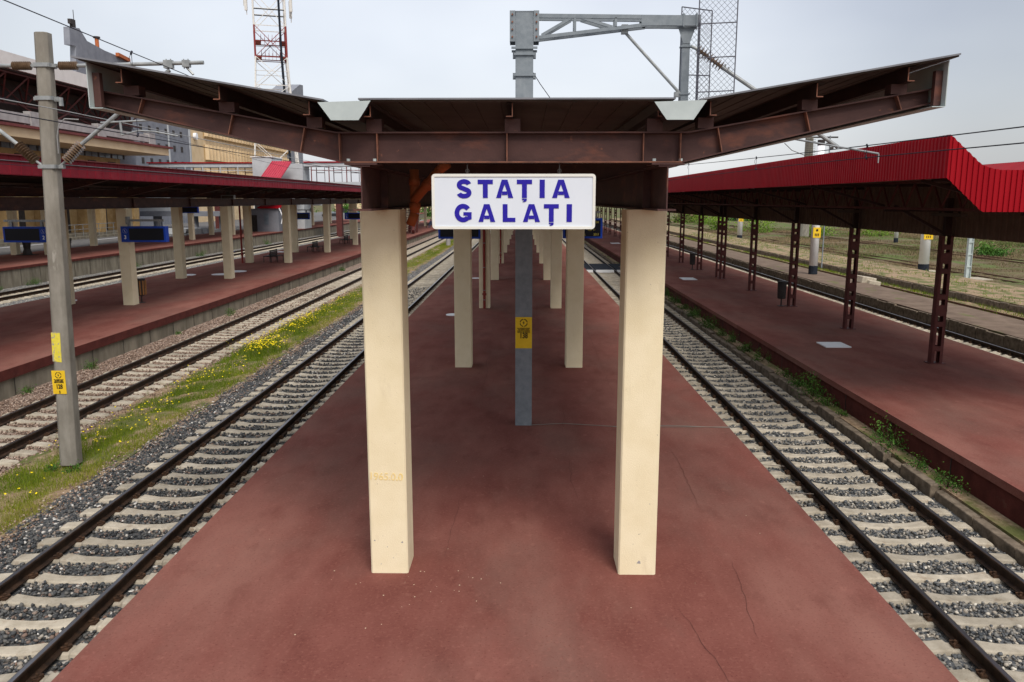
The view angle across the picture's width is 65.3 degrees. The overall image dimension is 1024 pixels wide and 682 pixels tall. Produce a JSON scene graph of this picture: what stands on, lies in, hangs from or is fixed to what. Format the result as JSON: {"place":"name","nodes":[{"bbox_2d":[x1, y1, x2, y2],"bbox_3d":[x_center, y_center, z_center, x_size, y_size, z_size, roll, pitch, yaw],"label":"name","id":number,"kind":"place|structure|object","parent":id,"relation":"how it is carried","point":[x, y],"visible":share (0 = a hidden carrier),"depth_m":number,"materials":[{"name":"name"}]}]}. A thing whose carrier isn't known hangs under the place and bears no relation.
{"place":"outdoors","nodes":[
{"label":"outdoors","id":0,"kind":"place"},
{"bbox_2d":[0,211,407,254],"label":"forecourt","id":1,"kind":"structure","parent":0,"point":[318,216],"depth_m":81.36,"materials":[{"name":"concrete"}]},
{"bbox_2d":[0,50,172,245],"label":"station hall","id":2,"kind":"structure","parent":1,"relation":"on","point":[72,92],"depth_m":84.53,"materials":[{"name":"brown metal"}]},
{"bbox_2d":[139,207,220,229],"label":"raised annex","id":3,"kind":"object","parent":1,"relation":"on","point":[157,213],"visible":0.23,"depth_m":107.88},
{"bbox_2d":[63,12,302,225],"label":"office building","id":4,"kind":"structure","parent":1,"relation":"on","point":[78,43],"depth_m":142.03,"materials":[{"name":"concrete"}]},
{"bbox_2d":[243,0,299,208],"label":"lattice tower","id":5,"kind":"structure","parent":1,"relation":"on","point":[282,44],"depth_m":159.28,"materials":[{"name":"metal"}]},
{"bbox_2d":[0,213,423,288],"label":"platform","id":6,"kind":"structure","parent":0,"point":[10,278],"depth_m":64.93,"materials":[{"name":"concrete"}]},
{"bbox_2d":[6,211,20,254],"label":"concrete column","id":7,"kind":"structure","parent":6,"relation":"on","point":[14,246],"depth_m":58.94,"materials":[{"name":"beige paint"}]},
{"bbox_2d":[87,209,97,245],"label":"concrete column","id":8,"kind":"structure","parent":6,"relation":"on","point":[92,227],"depth_m":70.59,"materials":[{"name":"beige paint"}]},
{"bbox_2d":[187,213,194,239],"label":"concrete column","id":9,"kind":"structure","parent":6,"relation":"on","point":[191,227],"depth_m":81.77,"materials":[{"name":"beige paint"}]},
{"bbox_2d":[207,207,214,234],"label":"concrete column","id":10,"kind":"structure","parent":6,"relation":"on","point":[210,220],"depth_m":92.82,"materials":[{"name":"beige paint"}]},
{"bbox_2d":[251,205,282,231],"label":"kiosk","id":11,"kind":"object","parent":6,"relation":"on","point":[269,219],"visible":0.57,"depth_m":102.82,"materials":[{"name":"metal"}]},
{"bbox_2d":[0,220,423,306],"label":"ballast bed","id":12,"kind":"object","parent":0,"point":[48,296],"visible":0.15,"depth_m":57.14,"materials":[{"name":"grey gravel"}]},
{"bbox_2d":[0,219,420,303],"bbox_3d":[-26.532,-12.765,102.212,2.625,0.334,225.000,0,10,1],"label":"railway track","id":13,"kind":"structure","parent":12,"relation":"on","point":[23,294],"depth_m":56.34,"materials":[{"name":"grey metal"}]},
{"bbox_2d":[146,156,418,236],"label":"footbridge","id":14,"kind":"object","parent":12,"relation":"on","point":[265,168],"visible":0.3,"depth_m":112.92,"materials":[{"name":"white metal"}]},
{"bbox_2d":[0,219,437,401],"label":"platform","id":15,"kind":"structure","parent":0,"point":[97,314],"depth_m":34.47,"materials":[{"name":"concrete"}]},
{"bbox_2d":[65,210,75,304],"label":"concrete column","id":16,"kind":"structure","parent":15,"relation":"on","point":[70,270],"depth_m":34.49,"materials":[{"name":"beige paint"}]},
{"bbox_2d":[2,220,45,242],"bbox_3d":[-20.494,-4.721,33.935,2.070,1.060,0.334,0,10,1],"label":"information display","id":17,"kind":"object","parent":16,"relation":"attached to","point":[11,233],"visible":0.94,"depth_m":33.83,"materials":[{"name":"blue metal"}]},
{"bbox_2d":[0,153,360,210],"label":"platform canopy","id":18,"kind":"object","parent":16,"relation":"on","point":[22,190],"visible":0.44,"depth_m":33.59,"materials":[{"name":"brown metal"}]},
{"bbox_2d":[115,208,138,304],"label":"concrete column","id":19,"kind":"structure","parent":15,"relation":"on","point":[128,273],"depth_m":34.15,"materials":[{"name":"beige paint"}]},
{"bbox_2d":[120,217,168,241],"bbox_3d":[-15.560,-4.729,33.864,1.900,1.060,0.334,0,10,1],"label":"information display","id":20,"kind":"object","parent":19,"relation":"attached to","point":[158,233],"visible":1,"depth_m":33.75,"materials":[{"name":"blue metal"}]},
{"bbox_2d":[137,278,146,302],"bbox_3d":[-16.299,-2.210,35.128,0.490,1.060,0.429,0,10,1],"label":"litter bin","id":21,"kind":"object","parent":15,"relation":"on","point":[142,288],"visible":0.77,"depth_m":34.99,"materials":[{"name":"wood"}]},
{"bbox_2d":[171,207,186,278],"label":"concrete column","id":22,"kind":"structure","parent":15,"relation":"on","point":[178,242],"depth_m":45.70,"materials":[{"name":"beige paint"}]},
{"bbox_2d":[0,215,437,381],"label":"platform edge band","id":23,"kind":"object","parent":15,"relation":"on","point":[16,371],"visible":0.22,"depth_m":32.57,"materials":[{"name":"grey concrete"}]},
{"bbox_2d":[220,206,234,278],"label":"concrete column","id":24,"kind":"structure","parent":15,"relation":"on","point":[227,241],"depth_m":45.67,"materials":[{"name":"beige paint"}]},
{"bbox_2d":[242,206,253,262],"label":"concrete column","id":25,"kind":"structure","parent":15,"relation":"on","point":[248,236],"depth_m":57.26,"materials":[{"name":"beige paint"}]},
{"bbox_2d":[281,205,291,262],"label":"concrete column","id":26,"kind":"structure","parent":15,"relation":"on","point":[286,225],"depth_m":57.23,"materials":[{"name":"beige paint"}]},
{"bbox_2d":[290,205,298,251],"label":"concrete column","id":27,"kind":"structure","parent":15,"relation":"on","point":[294,227],"depth_m":68.86,"materials":[{"name":"beige paint"}]},
{"bbox_2d":[322,204,330,251],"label":"concrete column","id":28,"kind":"structure","parent":15,"relation":"on","point":[326,230],"depth_m":68.76,"materials":[{"name":"beige paint"}]},
{"bbox_2d":[351,204,357,244],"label":"concrete column","id":29,"kind":"structure","parent":15,"relation":"on","point":[355,229],"depth_m":80.40,"materials":[{"name":"beige paint"}]},
{"bbox_2d":[0,233,437,478],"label":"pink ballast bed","id":30,"kind":"object","parent":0,"point":[318,281],"visible":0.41,"depth_m":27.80,"materials":[{"name":"gravel"}]},
{"bbox_2d":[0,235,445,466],"bbox_3d":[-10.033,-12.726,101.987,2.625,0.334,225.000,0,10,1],"label":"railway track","id":31,"kind":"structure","parent":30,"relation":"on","point":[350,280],"depth_m":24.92,"materials":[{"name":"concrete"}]},
{"bbox_2d":[0,245,453,674],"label":"dark ballast bed","id":32,"kind":"object","parent":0,"point":[130,589],"visible":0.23,"depth_m":13.67,"materials":[{"name":"grey gravel"}]},
{"bbox_2d":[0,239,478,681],"bbox_3d":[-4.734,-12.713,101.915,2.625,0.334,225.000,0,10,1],"label":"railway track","id":33,"kind":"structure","parent":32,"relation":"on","point":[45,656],"depth_m":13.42,"materials":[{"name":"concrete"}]},
{"bbox_2d":[0,239,453,542],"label":"grass strip","id":34,"kind":"object","parent":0,"point":[32,458],"depth_m":19.09,"materials":[{"name":"plant"}]},
{"bbox_2d":[0,32,203,465],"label":"catenary pole","id":35,"kind":"object","parent":34,"relation":"on","point":[63,373],"visible":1,"depth_m":14.93,"materials":[{"name":"concrete"}]},
{"bbox_2d":[4,0,188,75],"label":"messenger wire","id":36,"kind":"object","parent":35,"relation":"attached to","point":[88,34],"visible":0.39,"depth_m":11.18,"materials":[{"name":"black metal"}]},
{"bbox_2d":[129,51,138,136],"bbox_3d":[-5.987,-3.904,12.648,0.072,1.319,0.064,0,10,1],"label":"wire dropper","id":37,"kind":"object","parent":36,"relation":"hanging from","point":[131,52],"visible":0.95,"depth_m":12.57,"materials":[{"name":"black metal"}]},
{"bbox_2d":[0,111,358,172],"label":"contact wire","id":38,"kind":"object","parent":37,"relation":"hanging from","point":[148,137],"visible":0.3,"depth_m":12.68,"materials":[{"name":"black metal"}]},
{"bbox_2d":[0,98,359,171],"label":"earth wire","id":39,"kind":"object","parent":35,"relation":"attached to","point":[149,128],"visible":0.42,"depth_m":17.77,"materials":[{"name":"black metal"}]},
{"bbox_2d":[2,293,357,498],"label":"flower stems","id":40,"kind":"object","parent":34,"relation":"on","point":[264,348],"visible":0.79,"depth_m":27.77,"materials":[{"name":"green plant"}]},
{"bbox_2d":[4,294,357,493],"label":"wildflowers","id":41,"kind":"object","parent":34,"relation":"on","point":[221,370],"visible":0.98,"depth_m":27.62,"materials":[{"name":"yellow plant"}]},
{"bbox_2d":[0,304,362,548],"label":"pebbles","id":42,"kind":"object","parent":34,"relation":"on","point":[75,490],"visible":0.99,"depth_m":17.52,"materials":[{"name":"grey gravel"}]},
{"bbox_2d":[51,229,958,681],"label":"platform","id":43,"kind":"structure","parent":0,"point":[519,579],"depth_m":9.94,"materials":[{"name":"concrete"}]},
{"bbox_2d":[360,209,413,572],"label":"concrete column","id":44,"kind":"structure","parent":43,"relation":"on","point":[385,296],"depth_m":9.32,"materials":[{"name":"beige paint"}]},
{"bbox_2d":[406,163,450,226],"bbox_3d":[-0.979,-1.706,9.259,0.589,0.769,0.165,5,11,27],"label":"drain pipe","id":45,"kind":"object","parent":44,"relation":"attached to","point":[417,192],"visible":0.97,"depth_m":9.27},
{"bbox_2d":[70,53,960,210],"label":"platform canopy","id":46,"kind":"object","parent":44,"relation":"on","point":[628,152],"visible":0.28,"depth_m":7.87,"materials":[{"name":"metal"}]},
{"bbox_2d":[431,164,595,228],"bbox_3d":[0.016,-1.431,7.916,1.605,0.635,0.152,0,10,1],"label":"station sign","id":47,"kind":"object","parent":46,"relation":"hanging from","point":[513,201],"visible":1,"depth_m":7.86,"materials":[{"name":"metal"}]},
{"bbox_2d":[453,229,472,366],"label":"concrete column","id":48,"kind":"structure","parent":43,"relation":"on","point":[463,296],"depth_m":21.29,"materials":[{"name":"beige paint"}]},
{"bbox_2d":[479,229,489,308],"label":"concrete column","id":49,"kind":"structure","parent":43,"relation":"on","point":[484,271],"depth_m":33.11,"materials":[{"name":"beige paint"}]},
{"bbox_2d":[438,229,479,238],"bbox_3d":[-2.163,-4.842,32.950,1.735,1.240,0.326,0,10,1],"label":"information display","id":50,"kind":"object","parent":49,"relation":"attached to","point":[445,233],"visible":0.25,"depth_m":32.87},
{"bbox_2d":[490,229,498,279],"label":"concrete column","id":51,"kind":"structure","parent":43,"relation":"on","point":[494,236],"depth_m":44.98,"materials":[{"name":"beige paint"}]},
{"bbox_2d":[499,229,503,263],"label":"concrete column","id":52,"kind":"structure","parent":43,"relation":"on","point":[501,245],"depth_m":56.82,"materials":[{"name":"beige paint"}]},
{"bbox_2d":[539,229,543,262],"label":"concrete column","id":53,"kind":"structure","parent":43,"relation":"on","point":[541,236],"depth_m":56.78,"materials":[{"name":"beige paint"}]},
{"bbox_2d":[543,229,550,279],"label":"concrete column","id":54,"kind":"structure","parent":43,"relation":"on","point":[547,256],"depth_m":44.97,"materials":[{"name":"beige paint"}]},
{"bbox_2d":[346,300,758,681],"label":"platform cracks","id":55,"kind":"object","parent":43,"relation":"on","point":[575,491],"visible":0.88,"depth_m":11.59,"materials":[{"name":"concrete"}]},
{"bbox_2d":[550,229,561,307],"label":"concrete column","id":56,"kind":"structure","parent":43,"relation":"on","point":[556,273],"depth_m":33.10,"materials":[{"name":"beige paint"}]},
{"bbox_2d":[563,211,602,237],"bbox_3d":[2.869,-4.839,32.877,1.680,1.220,0.332,0,10,1],"label":"information display","id":57,"kind":"object","parent":56,"relation":"attached to","point":[595,231],"visible":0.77,"depth_m":32.77},
{"bbox_2d":[565,229,583,367],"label":"concrete column","id":58,"kind":"structure","parent":43,"relation":"on","point":[574,297],"depth_m":21.25,"materials":[{"name":"beige paint"}]},
{"bbox_2d":[614,209,666,574],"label":"concrete column","id":59,"kind":"structure","parent":43,"relation":"on","point":[642,279],"depth_m":9.27,"materials":[{"name":"beige paint"}]},
{"bbox_2d":[510,10,878,425],"bbox_3d":[3.387,-2.194,15.473,6.847,7.890,1.260,1,10,8],"label":"catenary pole","id":60,"kind":"object","parent":43,"relation":"on","point":[525,36],"visible":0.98,"depth_m":14.93,"materials":[{"name":"grey metal"}]},
{"bbox_2d":[678,6,712,100],"bbox_3d":[3.426,-5.242,14.972,0.646,2.029,0.022,8,13,40],"label":"guard","id":61,"kind":"object","parent":60,"relation":"attached to","point":[710,45],"visible":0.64,"depth_m":14.90,"materials":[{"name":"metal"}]},
{"bbox_2d":[695,0,738,99],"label":"guard","id":62,"kind":"object","parent":60,"relation":"attached to","point":[699,57],"visible":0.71,"depth_m":14.52,"materials":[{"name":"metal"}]},
{"bbox_2d":[687,126,1023,164],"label":"messenger wire","id":63,"kind":"object","parent":60,"relation":"attached to","point":[885,143],"visible":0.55,"depth_m":12.64,"materials":[{"name":"black metal"}]},
{"bbox_2d":[0,0,1023,181],"label":"sky","id":64,"kind":"structure","parent":0,"point":[339,50],"materials":[{"name":"grey"}]},
{"bbox_2d":[314,204,737,219],"bbox_3d":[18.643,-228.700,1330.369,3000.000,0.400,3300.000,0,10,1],"label":"ground","id":65,"kind":"structure","parent":0,"point":[319,208],"depth_m":329.73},
{"bbox_2d":[584,226,1023,528],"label":"platform","id":66,"kind":"structure","parent":0,"point":[963,407],"depth_m":21.08,"materials":[{"name":"red concrete"}]},
{"bbox_2d":[668,200,684,262],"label":"lattice post","id":67,"kind":"object","parent":66,"relation":"on","point":[681,227],"visible":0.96,"depth_m":57.38,"materials":[{"name":"red metal"}]},
{"bbox_2d":[683,199,703,269],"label":"lattice post","id":68,"kind":"object","parent":66,"relation":"on","point":[700,224],"visible":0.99,"depth_m":51.42,"materials":[{"name":"red metal"}]},
{"bbox_2d":[700,199,727,278],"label":"lattice post","id":69,"kind":"object","parent":66,"relation":"on","point":[724,246],"visible":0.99,"depth_m":45.48,"materials":[{"name":"red metal"}]},
{"bbox_2d":[726,199,758,290],"bbox_3d":[11.348,-4.747,39.614,1.686,4.500,0.320,0,10,1],"label":"lattice post","id":70,"kind":"object","parent":66,"relation":"on","point":[754,253],"visible":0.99,"depth_m":39.56,"materials":[{"name":"red metal"}]},
{"bbox_2d":[762,199,800,306],"bbox_3d":[11.265,-3.700,33.676,1.686,4.500,0.320,0,10,1],"label":"lattice post","id":71,"kind":"object","parent":66,"relation":"on","point":[794,270],"visible":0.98,"depth_m":33.62,"materials":[{"name":"red metal"}]},
{"bbox_2d":[777,281,787,305],"bbox_3d":[11.469,-2.013,34.012,0.420,1.060,0.409,0,10,1],"label":"litter bin","id":72,"kind":"object","parent":66,"relation":"on","point":[781,290],"visible":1,"depth_m":33.85,"materials":[{"name":"metal"}]},
{"bbox_2d":[816,342,850,347],"bbox_3d":[9.999,0.119,24.862,0.760,0.033,0.850,0,10,1],"label":"manhole cover","id":73,"kind":"object","parent":66,"relation":"on","point":[833,344],"visible":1,"depth_m":24.77,"materials":[{"name":"grey metal"}]},
{"bbox_2d":[813,199,860,328],"bbox_3d":[11.181,-2.654,27.738,1.686,4.500,0.320,0,10,1],"label":"lattice post","id":74,"kind":"object","parent":66,"relation":"on","point":[852,285],"visible":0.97,"depth_m":27.69,"materials":[{"name":"red metal"}]},
{"bbox_2d":[894,198,953,363],"bbox_3d":[11.098,-1.608,21.801,1.686,4.500,0.320,0,10,1],"label":"lattice post","id":75,"kind":"object","parent":66,"relation":"on","point":[946,260],"visible":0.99,"depth_m":21.76,"materials":[{"name":"red metal"}]},
{"bbox_2d":[599,134,1023,242],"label":"platform canopy","id":76,"kind":"object","parent":75,"relation":"on","point":[989,199],"visible":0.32,"depth_m":21.43,"materials":[{"name":"red metal"}]},
{"bbox_2d":[584,244,1023,671],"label":"ballast bed","id":77,"kind":"object","parent":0,"point":[964,659],"visible":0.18,"depth_m":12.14,"materials":[{"name":"grey gravel"}]},
{"bbox_2d":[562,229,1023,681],"bbox_3d":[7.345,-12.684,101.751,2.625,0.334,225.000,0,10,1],"label":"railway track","id":78,"kind":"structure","parent":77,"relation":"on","point":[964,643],"depth_m":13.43,"materials":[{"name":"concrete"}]},
{"bbox_2d":[584,264,619,272],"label":"crossing panels","id":79,"kind":"object","parent":78,"relation":"on","point":[602,268],"visible":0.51,"depth_m":60.13,"materials":[{"name":"rubber"}]},
{"bbox_2d":[584,240,1023,545],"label":"soil strip","id":80,"kind":"object","parent":77,"relation":"on","point":[1004,524],"depth_m":15.58,"materials":[{"name":"brown soil"}]},
{"bbox_2d":[788,365,825,399],"bbox_3d":[7.743,1.071,20.780,1.004,0.804,1.598,0,10,1],"label":"weed plant","id":81,"kind":"object","parent":80,"relation":"on","point":[815,390],"visible":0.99,"depth_m":20.69,"materials":[{"name":"green plant"}]},
{"bbox_2d":[862,410,908,457],"bbox_3d":[7.832,1.841,16.590,0.880,0.741,1.864,3,10,14],"label":"weed plant","id":82,"kind":"object","parent":80,"relation":"on","point":[888,445],"visible":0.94,"depth_m":16.44,"materials":[{"name":"green plant"}]},
{"bbox_2d":[900,451,931,473],"bbox_3d":[7.681,2.280,15.221,0.531,0.350,0.998,0,10,1],"label":"weed plant","id":83,"kind":"object","parent":80,"relation":"on","point":[920,464],"visible":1,"depth_m":15.12,"materials":[{"name":"green plant"}]},
{"bbox_2d":[932,468,970,495],"bbox_3d":[7.749,2.439,14.144,0.518,0.412,1.153,0,10,1],"label":"weed plant","id":84,"kind":"object","parent":80,"relation":"on","point":[946,482],"visible":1,"depth_m":14.13,"materials":[{"name":"green plant"}]},
{"bbox_2d":[587,246,1023,567],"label":"stone kerb","id":85,"kind":"structure","parent":77,"relation":"on","point":[920,481],"depth_m":16.08,"materials":[{"name":"grey stone"}]},
{"bbox_2d":[603,219,1023,339],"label":"platform old","id":86,"kind":"object","parent":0,"point":[999,324],"visible":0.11,"depth_m":39.34,"materials":[{"name":"concrete"}]},
{"bbox_2d":[808,140,824,273],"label":"white pole","id":87,"kind":"object","parent":86,"relation":"on","point":[814,247],"visible":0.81,"depth_m":51.25,"materials":[{"name":"paint"}]},
{"bbox_2d":[666,240,1023,353],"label":"stone edge","id":88,"kind":"object","parent":86,"relation":"attached to","point":[996,339],"visible":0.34,"depth_m":36.65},
{"bbox_2d":[857,275,880,285],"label":"concrete rubble","id":89,"kind":"object","parent":86,"relation":"on","point":[865,279],"visible":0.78,"depth_m":46.45,"materials":[{"name":"white concrete"}]},
{"bbox_2d":[610,218,1023,306],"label":"railway platform","id":90,"kind":"structure","parent":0,"point":[928,281],"depth_m":54.40,"materials":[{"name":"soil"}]},
{"bbox_2d":[611,220,1023,317],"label":"old track bed","id":91,"kind":"object","parent":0,"point":[973,304],"visible":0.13,"depth_m":42.29,"materials":[{"name":"gravel"}]},
{"bbox_2d":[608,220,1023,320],"bbox_3d":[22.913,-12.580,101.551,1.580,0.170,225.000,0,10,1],"label":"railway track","id":92,"kind":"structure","parent":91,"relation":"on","point":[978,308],"depth_m":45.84,"materials":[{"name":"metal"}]},
{"bbox_2d":[695,237,1023,314],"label":"stone edge","id":93,"kind":"object","parent":91,"relation":"on","point":[983,301],"visible":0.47,"depth_m":48.66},
{"bbox_2d":[667,220,1023,287],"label":"field","id":94,"kind":"structure","parent":0,"point":[987,265],"depth_m":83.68,"materials":[{"name":"green plant"}]},
{"bbox_2d":[670,213,713,222],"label":"tree","id":95,"kind":"object","parent":94,"relation":"on","point":[677,218],"visible":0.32,"depth_m":185.52,"materials":[{"name":"green plant"}]},
{"bbox_2d":[730,219,784,232],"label":"bush","id":96,"kind":"object","parent":94,"relation":"on","point":[764,224],"visible":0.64,"depth_m":129.39,"materials":[{"name":"green plant"}]},
{"bbox_2d":[784,136,837,236],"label":"concrete pole","id":97,"kind":"object","parent":94,"relation":"on","point":[804,229],"visible":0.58,"depth_m":113.10,"materials":[{"name":"concrete"}]},
{"bbox_2d":[667,223,1023,282],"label":"railway track","id":98,"kind":"structure","parent":94,"relation":"on","point":[886,260],"depth_m":67.58,"materials":[{"name":"metal"}]},
{"bbox_2d":[708,222,1023,263],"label":"railway track","id":99,"kind":"structure","parent":94,"relation":"on","point":[959,253],"depth_m":83.15,"materials":[{"name":"metal"}]},
{"bbox_2d":[843,229,905,236],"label":"bush","id":100,"kind":"object","parent":94,"relation":"on","point":[875,231],"visible":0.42,"depth_m":115.29,"materials":[{"name":"green plant"}]},
{"bbox_2d":[918,234,935,271],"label":"white pole","id":101,"kind":"object","parent":94,"relation":"on","point":[924,253],"visible":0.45,"depth_m":58.10,"materials":[{"name":"paint"}]},
{"bbox_2d":[964,238,992,280],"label":"steel post","id":102,"kind":"object","parent":94,"relation":"on","point":[969,257],"visible":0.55,"depth_m":52.62,"materials":[{"name":"metal"}]},
{"bbox_2d":[973,241,1014,256],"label":"bush","id":103,"kind":"object","parent":94,"relation":"on","point":[986,250],"visible":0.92,"depth_m":74.82,"materials":[{"name":"green plant"}]},
{"bbox_2d":[676,233,1023,317],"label":"grass","id":104,"kind":"structure","parent":0,"point":[889,284],"depth_m":55.46,"materials":[{"name":"green plant"}]},
{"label":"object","id":105,"kind":"structure","parent":0,"visible":0},
{"bbox_2d":[603,225,1023,362],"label":"railway track","id":106,"kind":"structure","parent":105,"relation":"on","point":[993,349],"depth_m":35.08,"materials":[{"name":"black metal"}]},
{"bbox_3d":[6.222,-4.541,20.438,0.072,0.349,0.064,0,10,1],"label":"wire dropper","id":107,"kind":"object","parent":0,"visible":0},
{"bbox_2d":[668,142,1023,180],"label":"contact wire","id":108,"kind":"object","parent":107,"relation":"hanging from","point":[878,156],"visible":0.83,"depth_m":12.89,"materials":[{"name":"black metal"}]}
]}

